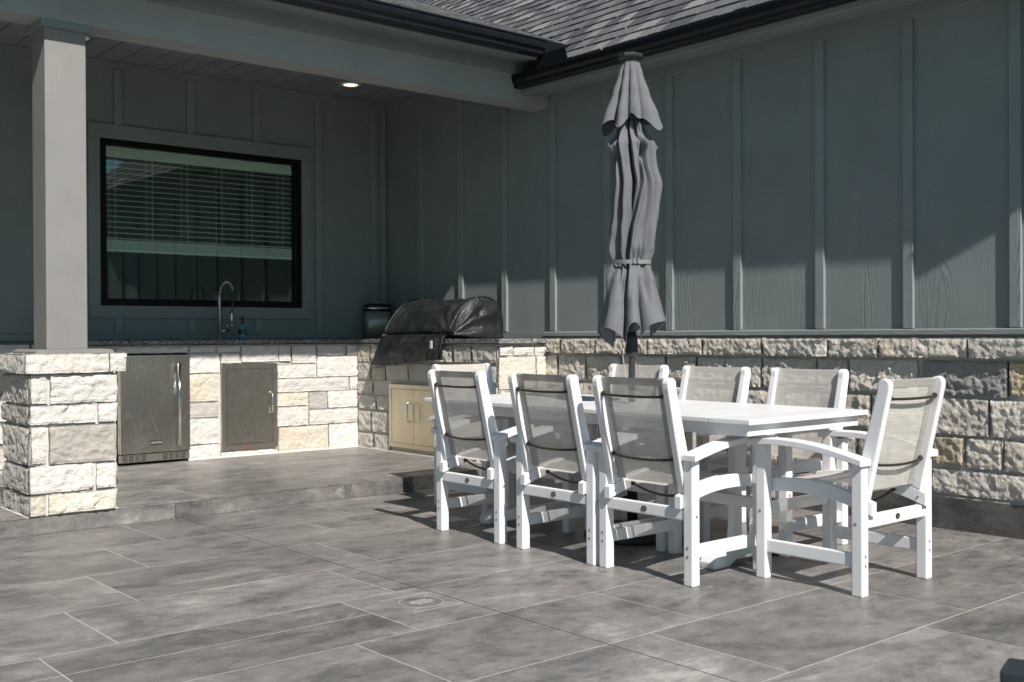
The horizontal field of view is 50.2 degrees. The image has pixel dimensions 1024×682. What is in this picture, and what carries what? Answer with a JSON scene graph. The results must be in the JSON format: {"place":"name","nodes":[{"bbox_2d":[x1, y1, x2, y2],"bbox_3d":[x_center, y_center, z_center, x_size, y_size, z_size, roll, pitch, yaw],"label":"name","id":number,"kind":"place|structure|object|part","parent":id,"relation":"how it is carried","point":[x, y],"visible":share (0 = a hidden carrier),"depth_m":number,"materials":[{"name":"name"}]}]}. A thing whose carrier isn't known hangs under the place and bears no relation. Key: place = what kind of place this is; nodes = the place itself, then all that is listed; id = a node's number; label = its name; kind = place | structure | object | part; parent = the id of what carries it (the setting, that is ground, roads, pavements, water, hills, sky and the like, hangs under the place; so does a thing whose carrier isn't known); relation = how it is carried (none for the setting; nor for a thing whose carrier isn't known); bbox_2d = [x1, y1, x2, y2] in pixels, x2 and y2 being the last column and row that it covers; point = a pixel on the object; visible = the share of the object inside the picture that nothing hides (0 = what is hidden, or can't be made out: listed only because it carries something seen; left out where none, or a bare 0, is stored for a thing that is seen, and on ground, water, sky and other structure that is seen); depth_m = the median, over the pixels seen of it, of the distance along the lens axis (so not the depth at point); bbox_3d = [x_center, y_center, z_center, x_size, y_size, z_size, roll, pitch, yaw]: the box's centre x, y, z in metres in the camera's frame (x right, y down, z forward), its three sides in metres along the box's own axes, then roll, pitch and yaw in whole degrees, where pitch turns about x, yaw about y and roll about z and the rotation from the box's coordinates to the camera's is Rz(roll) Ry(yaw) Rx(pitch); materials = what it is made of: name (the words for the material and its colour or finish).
{"place":"outdoors","nodes":[
{"label":"outdoors","id":0,"kind":"place"},
{"bbox_2d":[0,447,481,538],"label":"porch floor","id":1,"kind":"structure","parent":0,"point":[159,490],"depth_m":7.63,"materials":[{"name":"tile"}]},
{"bbox_2d":[0,17,126,517],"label":"porch column","id":2,"kind":"structure","parent":1,"relation":"on","point":[59,411],"depth_m":6.40,"materials":[{"name":"stone"}]},
{"bbox_2d":[0,345,160,469],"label":"stone plinth wall","id":3,"kind":"structure","parent":1,"relation":"on","point":[7,348],"depth_m":8.34,"materials":[{"name":"stone"}]},
{"bbox_2d":[115,354,189,465],"bbox_3d":[-2.954,0.547,8.867,0.576,0.870,0.440,-1,0,-41],"label":"outdoor fridge","id":4,"kind":"object","parent":1,"relation":"on","point":[152,421],"visible":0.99,"depth_m":8.73,"materials":[{"name":"metal"}]},
{"bbox_3d":[-2.849,0.502,8.743,0.576,0.776,0.115,-1,0,-41],"label":"door","id":5,"kind":"part","parent":4,"relation":"part of","materials":[{"name":"metal"}]},
{"bbox_2d":[87,338,547,463],"bbox_3d":[-1.687,0.477,8.707,3.300,0.999,2.460,-1,0,-41],"label":"kitchen counter","id":6,"kind":"object","parent":1,"relation":"on","point":[251,396],"visible":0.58,"depth_m":9.40,"materials":[{"name":"stone"}]},
{"bbox_2d":[216,280,233,339],"bbox_3d":[-2.451,-0.266,9.348,0.160,0.511,0.054,-1,0,-41],"label":"kitchen faucet","id":7,"kind":"object","parent":6,"relation":"on","point":[220,330],"visible":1,"depth_m":9.31,"materials":[{"name":"metal"}]},
{"bbox_2d":[238,317,246,339],"bbox_3d":[-2.312,-0.108,9.387,0.075,0.194,0.078,-1,0,-41],"label":"soap dispenser","id":8,"kind":"object","parent":6,"relation":"on","point":[242,331],"visible":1,"depth_m":9.36,"materials":[{"name":"blue plastic"}]},
{"bbox_2d":[220,363,277,450],"bbox_3d":[-2.227,0.554,9.311,0.514,0.729,0.069,-1,0,-41],"label":"access door","id":9,"kind":"structure","parent":6,"relation":"in","point":[248,397],"depth_m":9.31,"materials":[{"name":"metal"}]},
{"bbox_2d":[362,302,391,338],"bbox_3d":[-1.286,-0.196,10.416,0.262,0.350,0.210,0,0,-17],"label":"trash can","id":10,"kind":"object","parent":6,"relation":"on","point":[377,316],"visible":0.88,"depth_m":10.32,"materials":[{"name":"metal"}]},
{"bbox_2d":[371,296,503,365],"bbox_3d":[-0.648,-0.083,9.480,0.698,0.594,1.080,-1,0,-41],"label":"grill cover","id":11,"kind":"object","parent":6,"relation":"on","point":[417,330],"visible":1,"depth_m":9.24,"materials":[{"name":"black fabric"}]},
{"bbox_2d":[0,0,1023,539],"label":"house","id":12,"kind":"structure","parent":0,"point":[842,184],"depth_m":7.82,"materials":[{"name":"paint"}]},
{"bbox_2d":[106,146,291,259],"bbox_3d":[-2.701,-1.180,9.561,1.710,0.868,0.059,-1,0,-41],"label":"window blind","id":13,"kind":"object","parent":12,"relation":"attached to","point":[181,248],"depth_m":9.49,"materials":[{"name":"white"}]},
{"bbox_2d":[87,121,311,318],"bbox_3d":[-2.675,-0.987,9.527,2.043,1.584,0.117,-1,0,-41],"label":"window","id":14,"kind":"structure","parent":12,"relation":"in","point":[99,306],"depth_m":9.40,"materials":[{"name":"grey wood"}]},
{"bbox_2d":[340,82,360,86],"bbox_3d":[-1.450,-2.300,9.818,0.194,0.010,0.194,-1,0,-41],"label":"recessed light","id":15,"kind":"object","parent":12,"relation":"attached to","point":[350,84],"visible":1,"depth_m":9.79,"materials":[{"name":"white"}]},
{"bbox_2d":[0,480,1023,681],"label":"patio floor","id":16,"kind":"structure","parent":0,"point":[295,593],"depth_m":4.51,"materials":[{"name":"tile"}]},
{"bbox_2d":[382,592,462,612],"bbox_3d":[-0.382,1.098,4.601,0.255,0.004,0.256,-1,0,-41],"label":"drain cover","id":17,"kind":"object","parent":16,"relation":"on","point":[423,601],"visible":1,"depth_m":4.60,"materials":[{"name":"metal"}]},
{"bbox_2d":[429,363,554,511],"bbox_3d":[-0.139,0.618,7.197,0.644,0.929,0.672,-1,0,-41],"label":"dining chair","id":18,"kind":"object","parent":16,"relation":"on","point":[485,368],"visible":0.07,"depth_m":7.18,"materials":[{"name":"plastic"}]},
{"bbox_2d":[427,369,574,543],"bbox_3d":[-0.068,0.623,6.224,0.672,0.929,0.644,-1,0,-40],"label":"dining chair","id":19,"kind":"object","parent":16,"relation":"on","point":[465,429],"visible":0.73,"depth_m":6.09,"materials":[{"name":"plastic"}]},
{"bbox_2d":[508,372,667,565],"bbox_3d":[0.390,0.624,5.673,0.672,0.929,0.644,-1,0,-40],"label":"dining chair","id":20,"kind":"object","parent":16,"relation":"on","point":[556,431],"visible":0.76,"depth_m":5.54,"materials":[{"name":"plastic"}]},
{"bbox_2d":[542,364,668,502],"bbox_3d":[0.585,0.617,6.860,0.672,0.929,0.644,-1,0,-41],"label":"dining chair","id":21,"kind":"object","parent":16,"relation":"on","point":[646,371],"visible":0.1,"depth_m":6.98,"materials":[{"name":"plastic"}]},
{"bbox_2d":[584,491,655,545],"bbox_3d":[0.668,0.922,6.070,0.540,0.325,0.540,-1,0,-41],"label":"umbrella base","id":22,"kind":"object","parent":16,"relation":"on","point":[642,540],"visible":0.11,"depth_m":5.83,"materials":[{"name":"black metal"}]},
{"bbox_2d":[597,52,665,377],"bbox_3d":[0.661,-0.285,6.049,0.382,2.620,0.384,0,0,5],"label":"patio umbrella","id":23,"kind":"object","parent":22,"relation":"in","point":[632,304],"visible":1,"depth_m":5.97,"materials":[{"name":"grey fabric"}]},
{"bbox_2d":[424,394,867,569],"bbox_3d":[0.621,0.713,6.069,0.956,0.745,2.440,-1,0,-41],"label":"dining table","id":24,"kind":"object","parent":16,"relation":"on","point":[704,418],"visible":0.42,"depth_m":5.34,"materials":[{"name":"white plastic"}]},
{"bbox_2d":[614,365,750,538],"bbox_3d":[0.995,0.617,6.379,0.672,0.929,0.644,-1,0,-41],"label":"dining chair","id":25,"kind":"object","parent":16,"relation":"on","point":[719,384],"visible":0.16,"depth_m":6.52,"materials":[{"name":"plastic"}]},
{"bbox_2d":[592,375,775,586],"bbox_3d":[0.788,0.624,5.209,0.672,0.929,0.644,-1,0,-41],"label":"dining chair","id":26,"kind":"object","parent":16,"relation":"on","point":[642,433],"visible":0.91,"depth_m":5.06,"materials":[{"name":"plastic"}]},
{"bbox_2d":[696,367,854,557],"bbox_3d":[1.418,0.618,5.884,0.672,0.929,0.644,-1,0,-41],"label":"dining chair","id":27,"kind":"object","parent":16,"relation":"on","point":[824,388],"visible":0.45,"depth_m":5.89,"materials":[{"name":"plastic"}]},
{"bbox_2d":[747,376,945,597],"bbox_3d":[1.546,0.622,4.996,0.644,0.929,0.672,-1,0,-41],"label":"dining chair","id":28,"kind":"object","parent":16,"relation":"on","point":[899,451],"visible":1,"depth_m":4.88,"materials":[{"name":"plastic"}]},
{"bbox_2d":[1000,658,1023,681],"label":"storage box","id":29,"kind":"object","parent":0,"point":[1012,670],"visible":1,"depth_m":2.27,"materials":[{"name":"grey plastic"}]}
]}

